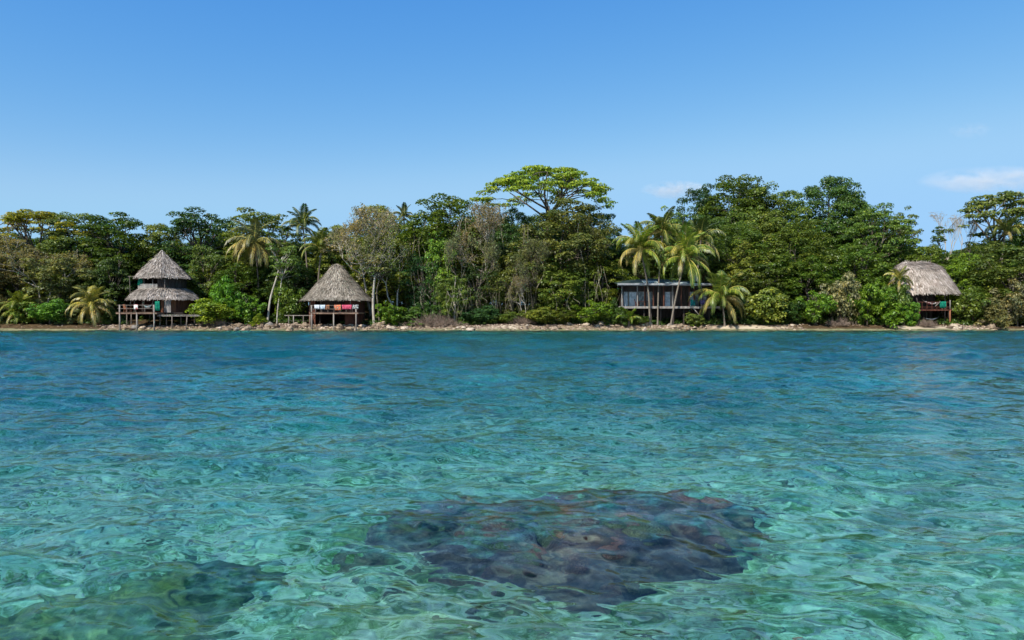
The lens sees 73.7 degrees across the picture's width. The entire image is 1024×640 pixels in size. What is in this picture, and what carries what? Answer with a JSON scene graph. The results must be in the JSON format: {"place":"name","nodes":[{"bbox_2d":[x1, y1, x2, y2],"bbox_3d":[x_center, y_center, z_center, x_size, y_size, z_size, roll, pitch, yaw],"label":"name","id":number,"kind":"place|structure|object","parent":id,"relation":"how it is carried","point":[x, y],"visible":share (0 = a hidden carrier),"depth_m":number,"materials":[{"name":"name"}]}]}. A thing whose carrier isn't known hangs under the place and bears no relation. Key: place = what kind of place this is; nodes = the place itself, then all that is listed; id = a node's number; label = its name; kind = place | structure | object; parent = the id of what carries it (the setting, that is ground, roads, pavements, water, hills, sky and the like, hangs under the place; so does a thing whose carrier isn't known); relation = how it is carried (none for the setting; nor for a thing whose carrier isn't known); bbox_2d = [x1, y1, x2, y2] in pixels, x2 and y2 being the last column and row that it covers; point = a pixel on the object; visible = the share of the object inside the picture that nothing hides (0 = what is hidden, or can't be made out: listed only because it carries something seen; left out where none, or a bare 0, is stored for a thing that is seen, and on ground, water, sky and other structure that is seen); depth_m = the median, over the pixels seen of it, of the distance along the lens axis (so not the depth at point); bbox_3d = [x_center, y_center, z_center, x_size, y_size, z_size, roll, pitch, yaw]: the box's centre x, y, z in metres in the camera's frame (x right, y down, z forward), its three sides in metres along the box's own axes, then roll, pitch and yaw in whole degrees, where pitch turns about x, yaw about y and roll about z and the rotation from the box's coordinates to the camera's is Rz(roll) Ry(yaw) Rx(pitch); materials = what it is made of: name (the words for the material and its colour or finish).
{"place":"outdoors","nodes":[
{"label":"outdoors","id":0,"kind":"place"},
{"bbox_2d":[0,330,1023,639],"bbox_3d":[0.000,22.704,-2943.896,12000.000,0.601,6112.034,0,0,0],"label":"water","id":1,"kind":"structure","parent":0,"point":[706,398],"depth_m":8.19,"materials":[{"name":"liquid"}]},
{"bbox_2d":[0,328,1023,639],"bbox_3d":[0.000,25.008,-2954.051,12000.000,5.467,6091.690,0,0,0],"label":"seabed","id":2,"kind":"structure","parent":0,"point":[374,578],"depth_m":24.92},
{"bbox_2d":[0,323,1023,329],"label":"rubble","id":3,"kind":"object","parent":2,"relation":"on","point":[983,327],"visible":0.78,"depth_m":91.16,"materials":[{"name":"stone"}]},
{"bbox_2d":[10,470,1019,639],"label":"coral rubble","id":4,"kind":"object","parent":2,"relation":"on","point":[996,631],"visible":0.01,"depth_m":9.81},
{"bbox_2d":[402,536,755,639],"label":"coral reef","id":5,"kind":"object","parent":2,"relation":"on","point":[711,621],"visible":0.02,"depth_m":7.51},
{"bbox_2d":[0,299,1023,328],"bbox_3d":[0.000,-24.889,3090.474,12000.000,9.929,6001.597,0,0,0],"label":"ground","id":6,"kind":"structure","parent":0,"point":[51,325],"depth_m":91.67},
{"bbox_2d":[0,288,36,323],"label":"palm tree","id":7,"kind":"object","parent":6,"relation":"on","point":[19,296],"visible":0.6,"depth_m":91.82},
{"bbox_2d":[4,298,36,323],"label":"shrub","id":8,"kind":"object","parent":6,"relation":"on","point":[17,307],"visible":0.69,"depth_m":91.59,"materials":[{"name":"green plant"}]},
{"bbox_2d":[0,239,60,304],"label":"tree","id":9,"kind":"object","parent":6,"relation":"on","point":[6,276],"visible":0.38,"depth_m":96.56,"materials":[{"name":"green plant"}]},
{"bbox_2d":[0,209,90,260],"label":"tree","id":10,"kind":"object","parent":6,"relation":"on","point":[21,218],"visible":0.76,"depth_m":101.29,"materials":[{"name":"green plant"}]},
{"bbox_2d":[0,233,94,322],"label":"tree","id":11,"kind":"object","parent":6,"relation":"on","point":[21,253],"visible":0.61,"depth_m":95.24,"materials":[{"name":"green plant"}]},
{"bbox_2d":[26,298,69,323],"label":"shrub","id":12,"kind":"object","parent":6,"relation":"on","point":[49,311],"visible":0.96,"depth_m":91.12,"materials":[{"name":"green plant"}]},
{"bbox_2d":[16,253,96,307],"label":"tree","id":13,"kind":"object","parent":6,"relation":"on","point":[47,272],"visible":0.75,"depth_m":94.37,"materials":[{"name":"green plant"}]},
{"bbox_2d":[35,211,122,314],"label":"tree","id":14,"kind":"object","parent":6,"relation":"on","point":[65,243],"visible":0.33,"depth_m":102.02,"materials":[{"name":"green plant"}]},
{"bbox_2d":[65,285,116,327],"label":"palm tree","id":15,"kind":"object","parent":6,"relation":"on","point":[91,298],"visible":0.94,"depth_m":92.07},
{"bbox_2d":[82,253,136,312],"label":"tree","id":16,"kind":"object","parent":6,"relation":"on","point":[113,289],"visible":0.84,"depth_m":97.06,"materials":[{"name":"green plant"}]},
{"bbox_2d":[73,211,162,317],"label":"tree","id":17,"kind":"object","parent":6,"relation":"on","point":[115,234],"visible":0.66,"depth_m":101.28,"materials":[{"name":"green plant"}]},
{"bbox_2d":[116,250,201,329],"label":"thatched hut","id":18,"kind":"object","parent":6,"relation":"on","point":[164,276],"visible":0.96,"depth_m":91.84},
{"bbox_2d":[124,223,196,319],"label":"tree","id":19,"kind":"object","parent":6,"relation":"on","point":[146,243],"visible":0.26,"depth_m":103.32,"materials":[{"name":"green plant"}]},
{"bbox_2d":[150,206,235,314],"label":"tree","id":20,"kind":"object","parent":6,"relation":"on","point":[185,226],"visible":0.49,"depth_m":103.03,"materials":[{"name":"green plant"}]},
{"bbox_2d":[187,244,226,303],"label":"tree","id":21,"kind":"object","parent":6,"relation":"on","point":[214,258],"visible":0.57,"depth_m":97.62,"materials":[{"name":"green plant"}]},
{"bbox_2d":[185,298,235,323],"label":"shrub","id":22,"kind":"object","parent":6,"relation":"on","point":[205,310],"visible":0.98,"depth_m":91.11,"materials":[{"name":"green plant"}]},
{"bbox_2d":[208,274,242,319],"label":"shrub","id":23,"kind":"object","parent":6,"relation":"on","point":[218,292],"visible":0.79,"depth_m":93.78,"materials":[{"name":"green plant"}]},
{"bbox_2d":[211,262,268,321],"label":"tree","id":24,"kind":"object","parent":6,"relation":"on","point":[248,279],"visible":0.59,"depth_m":96.86,"materials":[{"name":"green plant"}]},
{"bbox_2d":[233,293,267,324],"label":"shrub","id":25,"kind":"object","parent":6,"relation":"on","point":[244,311],"visible":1,"depth_m":92.99,"materials":[{"name":"green plant"}]},
{"bbox_2d":[223,218,282,313],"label":"palm tree","id":26,"kind":"object","parent":6,"relation":"on","point":[253,239],"visible":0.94,"depth_m":96.93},
{"bbox_2d":[220,207,309,315],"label":"tree","id":27,"kind":"object","parent":6,"relation":"on","point":[263,219],"visible":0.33,"depth_m":103.82,"materials":[{"name":"green plant"}]},
{"bbox_2d":[265,243,298,321],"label":"slim tree","id":28,"kind":"object","parent":6,"relation":"on","point":[284,252],"visible":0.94,"depth_m":94.05,"materials":[{"name":"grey plant"}]},
{"bbox_2d":[259,254,314,316],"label":"tree","id":29,"kind":"object","parent":6,"relation":"on","point":[303,270],"visible":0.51,"depth_m":97.17,"materials":[{"name":"green plant"}]},
{"bbox_2d":[272,280,307,321],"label":"shrub","id":30,"kind":"object","parent":6,"relation":"on","point":[289,303],"visible":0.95,"depth_m":93.64,"materials":[{"name":"green plant"}]},
{"bbox_2d":[280,203,321,319],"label":"palm tree","id":31,"kind":"object","parent":6,"relation":"on","point":[304,213],"visible":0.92,"depth_m":102.51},
{"bbox_2d":[299,227,343,281],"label":"palm tree","id":32,"kind":"object","parent":6,"relation":"on","point":[321,235],"visible":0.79,"depth_m":98.81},
{"bbox_2d":[303,225,357,284],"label":"tree","id":33,"kind":"object","parent":6,"relation":"on","point":[310,257],"visible":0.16,"depth_m":105.65,"materials":[{"name":"green plant"}]},
{"bbox_2d":[299,264,374,329],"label":"thatched hut","id":34,"kind":"object","parent":6,"relation":"on","point":[336,284],"visible":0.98,"depth_m":92.21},
{"bbox_2d":[320,202,401,319],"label":"tree","id":35,"kind":"object","parent":6,"relation":"on","point":[364,216],"visible":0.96,"depth_m":94.98,"materials":[{"name":"green plant"}]},
{"bbox_2d":[349,253,403,313],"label":"tree","id":36,"kind":"object","parent":6,"relation":"on","point":[360,281],"visible":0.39,"depth_m":98.91,"materials":[{"name":"green plant"}]},
{"bbox_2d":[344,204,417,311],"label":"tree","id":37,"kind":"object","parent":6,"relation":"on","point":[399,221],"visible":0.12,"depth_m":106.91,"materials":[{"name":"green plant"}]},
{"bbox_2d":[355,219,415,305],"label":"tree","id":38,"kind":"object","parent":6,"relation":"on","point":[366,249],"visible":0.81,"depth_m":94.25,"materials":[{"name":"green plant"}]},
{"bbox_2d":[374,301,407,325],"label":"shrub","id":39,"kind":"object","parent":6,"relation":"on","point":[391,312],"visible":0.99,"depth_m":92.09,"materials":[{"name":"green plant"}]},
{"bbox_2d":[367,257,419,316],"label":"tree","id":40,"kind":"object","parent":6,"relation":"on","point":[396,284],"visible":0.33,"depth_m":98.75,"materials":[{"name":"green plant"}]},
{"bbox_2d":[399,253,447,313],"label":"tree","id":41,"kind":"object","parent":6,"relation":"on","point":[422,294],"visible":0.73,"depth_m":96.63,"materials":[{"name":"green plant"}]},
{"bbox_2d":[399,312,463,326],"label":"brush pile","id":42,"kind":"object","parent":6,"relation":"on","point":[435,321],"visible":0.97,"depth_m":91.87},
{"bbox_2d":[422,231,457,311],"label":"tree","id":43,"kind":"object","parent":6,"relation":"on","point":[437,258],"visible":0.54,"depth_m":97.01,"materials":[{"name":"green plant"}]},
{"bbox_2d":[396,193,496,316],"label":"tree","id":44,"kind":"object","parent":6,"relation":"on","point":[438,224],"visible":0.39,"depth_m":100.74,"materials":[{"name":"green plant"}]},
{"bbox_2d":[435,274,474,323],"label":"tree","id":45,"kind":"object","parent":6,"relation":"on","point":[457,302],"visible":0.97,"depth_m":93.10,"materials":[{"name":"green plant"}]},
{"bbox_2d":[443,229,502,323],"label":"tree","id":46,"kind":"object","parent":6,"relation":"on","point":[490,253],"visible":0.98,"depth_m":95.21,"materials":[{"name":"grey plant"}]},
{"bbox_2d":[455,249,502,307],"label":"tree","id":47,"kind":"object","parent":6,"relation":"on","point":[481,260],"visible":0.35,"depth_m":99.59,"materials":[{"name":"green plant"}]},
{"bbox_2d":[449,200,509,311],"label":"tree","id":48,"kind":"object","parent":6,"relation":"on","point":[491,218],"visible":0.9,"depth_m":96.85,"materials":[{"name":"green plant"}]},
{"bbox_2d":[457,305,501,324],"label":"shrub","id":49,"kind":"object","parent":6,"relation":"on","point":[484,314],"visible":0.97,"depth_m":93.03,"materials":[{"name":"green plant"}]},
{"bbox_2d":[453,263,506,311],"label":"tree","id":50,"kind":"object","parent":6,"relation":"on","point":[479,297],"visible":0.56,"depth_m":95.90,"materials":[{"name":"green plant"}]},
{"bbox_2d":[477,256,532,313],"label":"tree","id":51,"kind":"object","parent":6,"relation":"on","point":[501,259],"visible":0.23,"depth_m":99.49,"materials":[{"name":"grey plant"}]},
{"bbox_2d":[484,258,538,313],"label":"tree","id":52,"kind":"object","parent":6,"relation":"on","point":[505,280],"visible":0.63,"depth_m":95.88,"materials":[{"name":"green plant"}]},
{"bbox_2d":[0,311,1023,325],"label":"undergrowth","id":53,"kind":"object","parent":6,"relation":"on","point":[714,319],"visible":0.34,"depth_m":93.82,"materials":[{"name":"green plant"}]},
{"bbox_2d":[487,206,537,277],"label":"tree","id":54,"kind":"object","parent":6,"relation":"on","point":[503,236],"visible":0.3,"depth_m":105.19,"materials":[{"name":"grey plant"}]},
{"bbox_2d":[506,236,551,309],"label":"tree","id":55,"kind":"object","parent":6,"relation":"on","point":[529,251],"visible":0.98,"depth_m":94.15,"materials":[{"name":"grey plant"}]},
{"bbox_2d":[515,306,557,324],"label":"shrub","id":56,"kind":"object","parent":6,"relation":"on","point":[540,315],"visible":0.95,"depth_m":92.08,"materials":[{"name":"green plant"}]},
{"bbox_2d":[469,165,617,265],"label":"tree","id":57,"kind":"object","parent":6,"relation":"on","point":[567,179],"visible":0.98,"depth_m":101.29,"materials":[{"name":"green plant"}]},
{"bbox_2d":[532,266,588,312],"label":"tree","id":58,"kind":"object","parent":6,"relation":"on","point":[574,283],"visible":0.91,"depth_m":94.20,"materials":[{"name":"green plant"}]},
{"bbox_2d":[500,197,622,313],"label":"tree","id":59,"kind":"object","parent":6,"relation":"on","point":[556,216],"visible":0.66,"depth_m":96.31,"materials":[{"name":"green plant"}]},
{"bbox_2d":[558,214,610,315],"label":"tree","id":60,"kind":"object","parent":6,"relation":"on","point":[572,231],"visible":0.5,"depth_m":96.89,"materials":[{"name":"green plant"}]},
{"bbox_2d":[557,257,613,312],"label":"tree","id":61,"kind":"object","parent":6,"relation":"on","point":[592,292],"visible":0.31,"depth_m":96.28,"materials":[{"name":"green plant"}]},
{"bbox_2d":[571,300,613,324],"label":"shrub","id":62,"kind":"object","parent":6,"relation":"on","point":[587,314],"visible":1,"depth_m":91.71,"materials":[{"name":"green plant"}]},
{"bbox_2d":[577,204,624,312],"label":"tree","id":63,"kind":"object","parent":6,"relation":"on","point":[609,216],"visible":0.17,"depth_m":108.17,"materials":[{"name":"green plant"}]},
{"bbox_2d":[580,253,628,316],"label":"tree","id":64,"kind":"object","parent":6,"relation":"on","point":[604,267],"visible":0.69,"depth_m":96.53,"materials":[{"name":"green plant"}]},
{"bbox_2d":[611,221,669,325],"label":"palm tree","id":65,"kind":"object","parent":6,"relation":"on","point":[638,240],"visible":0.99,"depth_m":91.75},
{"bbox_2d":[614,238,669,279],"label":"tree","id":66,"kind":"object","parent":6,"relation":"on","point":[641,267],"visible":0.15,"depth_m":104.25,"materials":[{"name":"green plant"}]},
{"bbox_2d":[600,278,719,324],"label":"bungalow","id":67,"kind":"object","parent":6,"relation":"on","point":[631,291],"visible":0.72,"depth_m":94.54,"materials":[{"name":"wood"}]},
{"bbox_2d":[635,206,685,324],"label":"palm tree","id":68,"kind":"object","parent":6,"relation":"on","point":[663,230],"visible":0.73,"depth_m":93.25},
{"bbox_2d":[654,222,715,325],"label":"palm tree","id":69,"kind":"object","parent":6,"relation":"on","point":[687,249],"visible":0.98,"depth_m":91.14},
{"bbox_2d":[673,183,728,266],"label":"tree","id":70,"kind":"object","parent":6,"relation":"on","point":[699,203],"visible":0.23,"depth_m":121.30,"materials":[{"name":"green plant"}]},
{"bbox_2d":[678,216,726,278],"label":"palm tree","id":71,"kind":"object","parent":6,"relation":"on","point":[697,225],"visible":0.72,"depth_m":97.09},
{"bbox_2d":[688,270,750,326],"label":"palm tree","id":72,"kind":"object","parent":6,"relation":"on","point":[721,291],"visible":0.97,"depth_m":90.82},
{"bbox_2d":[689,174,788,247],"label":"tree","id":73,"kind":"object","parent":6,"relation":"on","point":[726,187],"visible":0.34,"depth_m":117.83,"materials":[{"name":"green plant"}]},
{"bbox_2d":[706,220,788,313],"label":"tree","id":74,"kind":"object","parent":6,"relation":"on","point":[754,237],"visible":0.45,"depth_m":101.63,"materials":[{"name":"green plant"}]},
{"bbox_2d":[723,240,774,315],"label":"tree","id":75,"kind":"object","parent":6,"relation":"on","point":[740,256],"visible":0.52,"depth_m":98.44,"materials":[{"name":"green plant"}]},
{"bbox_2d":[722,182,782,263],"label":"tree","id":76,"kind":"object","parent":6,"relation":"on","point":[767,208],"visible":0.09,"depth_m":115.34,"materials":[{"name":"green plant"}]},
{"bbox_2d":[730,259,788,321],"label":"tree","id":77,"kind":"object","parent":6,"relation":"on","point":[772,281],"visible":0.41,"depth_m":96.07,"materials":[{"name":"green plant"}]},
{"bbox_2d":[730,211,796,275],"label":"tree","id":78,"kind":"object","parent":6,"relation":"on","point":[767,225],"visible":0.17,"depth_m":108.42,"materials":[{"name":"green plant"}]},
{"bbox_2d":[737,287,790,324],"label":"shrub","id":79,"kind":"object","parent":6,"relation":"on","point":[763,306],"visible":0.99,"depth_m":91.24,"materials":[{"name":"green plant"}]},
{"bbox_2d":[746,251,805,305],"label":"tree","id":80,"kind":"object","parent":6,"relation":"on","point":[778,264],"visible":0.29,"depth_m":98.19,"materials":[{"name":"green plant"}]},
{"bbox_2d":[741,181,815,255],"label":"tree","id":81,"kind":"object","parent":6,"relation":"on","point":[774,198],"visible":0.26,"depth_m":111.56,"materials":[{"name":"green plant"}]},
{"bbox_2d":[759,217,843,307],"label":"tree","id":82,"kind":"object","parent":6,"relation":"on","point":[788,231],"visible":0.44,"depth_m":99.51,"materials":[{"name":"green plant"}]},
{"bbox_2d":[776,255,836,310],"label":"tree","id":83,"kind":"object","parent":6,"relation":"on","point":[818,273],"visible":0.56,"depth_m":96.56,"materials":[{"name":"green plant"}]},
{"bbox_2d":[795,290,837,324],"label":"shrub","id":84,"kind":"object","parent":6,"relation":"on","point":[814,310],"visible":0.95,"depth_m":91.18,"materials":[{"name":"green plant"}]},
{"bbox_2d":[793,223,854,314],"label":"tree","id":85,"kind":"object","parent":6,"relation":"on","point":[842,237],"visible":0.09,"depth_m":108.72,"materials":[{"name":"green plant"}]},
{"bbox_2d":[782,175,872,263],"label":"tree","id":86,"kind":"object","parent":6,"relation":"on","point":[836,189],"visible":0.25,"depth_m":114.98,"materials":[{"name":"green plant"}]},
{"bbox_2d":[816,245,858,317],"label":"tree","id":87,"kind":"object","parent":6,"relation":"on","point":[845,266],"visible":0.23,"depth_m":99.21,"materials":[{"name":"green plant"}]},
{"bbox_2d":[818,271,861,320],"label":"shrub","id":88,"kind":"object","parent":6,"relation":"on","point":[843,289],"visible":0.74,"depth_m":91.81,"materials":[{"name":"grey plant"}]},
{"bbox_2d":[822,193,888,263],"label":"tree","id":89,"kind":"object","parent":6,"relation":"on","point":[852,198],"visible":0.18,"depth_m":112.46,"materials":[{"name":"green plant"}]},
{"bbox_2d":[830,243,892,314],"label":"tree","id":90,"kind":"object","parent":6,"relation":"on","point":[867,276],"visible":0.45,"depth_m":97.46,"materials":[{"name":"green plant"}]},
{"bbox_2d":[847,279,889,324],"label":"shrub","id":91,"kind":"object","parent":6,"relation":"on","point":[868,291],"visible":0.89,"depth_m":91.20,"materials":[{"name":"green plant"}]},
{"bbox_2d":[834,202,919,315],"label":"tree","id":92,"kind":"object","parent":6,"relation":"on","point":[861,229],"visible":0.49,"depth_m":103.96,"materials":[{"name":"green plant"}]},
{"bbox_2d":[866,287,916,328],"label":"shrub","id":93,"kind":"object","parent":6,"relation":"on","point":[887,315],"visible":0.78,"depth_m":91.25,"materials":[{"name":"green plant"}]},
{"bbox_2d":[878,278,912,321],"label":"shrub","id":94,"kind":"object","parent":6,"relation":"on","point":[901,295],"visible":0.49,"depth_m":91.87,"materials":[{"name":"green plant"}]},
{"bbox_2d":[880,206,923,315],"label":"tree","id":95,"kind":"object","parent":6,"relation":"on","point":[911,232],"visible":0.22,"depth_m":108.90,"materials":[{"name":"green plant"}]},
{"bbox_2d":[889,244,959,307],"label":"tree","id":96,"kind":"object","parent":6,"relation":"on","point":[935,255],"visible":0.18,"depth_m":101.73,"materials":[{"name":"green plant"}]},
{"bbox_2d":[888,260,961,324],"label":"thatched hut","id":97,"kind":"object","parent":6,"relation":"on","point":[930,280],"visible":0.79,"depth_m":94.13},
{"bbox_2d":[926,226,954,318],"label":"tree","id":98,"kind":"object","parent":6,"relation":"on","point":[938,232],"visible":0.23,"depth_m":106.49,"materials":[{"name":"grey plant"}]},
{"bbox_2d":[939,253,997,313],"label":"tree","id":99,"kind":"object","parent":6,"relation":"on","point":[954,270],"visible":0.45,"depth_m":97.78,"materials":[{"name":"green plant"}]},
{"bbox_2d":[951,285,993,323],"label":"shrub","id":100,"kind":"object","parent":6,"relation":"on","point":[968,305],"visible":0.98,"depth_m":92.61,"materials":[{"name":"green plant"}]},
{"bbox_2d":[944,190,1023,261],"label":"tree","id":101,"kind":"object","parent":6,"relation":"on","point":[1007,210],"visible":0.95,"depth_m":105.81,"materials":[{"name":"green plant"}]},
{"bbox_2d":[962,241,1023,298],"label":"tree","id":102,"kind":"object","parent":6,"relation":"on","point":[1016,253],"visible":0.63,"depth_m":95.26,"materials":[{"name":"green plant"}]},
{"bbox_2d":[974,297,1012,328],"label":"shrub","id":103,"kind":"object","parent":6,"relation":"on","point":[998,311],"visible":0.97,"depth_m":91.03,"materials":[{"name":"green plant"}]},
{"bbox_2d":[984,214,1023,262],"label":"palm tree","id":104,"kind":"object","parent":6,"relation":"on","point":[1005,227],"visible":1,"depth_m":103.59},
{"bbox_2d":[989,279,1023,326],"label":"shrub","id":105,"kind":"object","parent":6,"relation":"on","point":[1013,305],"visible":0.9,"depth_m":91.67,"materials":[{"name":"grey plant"}]},
{"bbox_2d":[0,0,1023,304],"label":"sky","id":106,"kind":"structure","parent":0,"point":[144,110],"materials":[{"name":"blue"}]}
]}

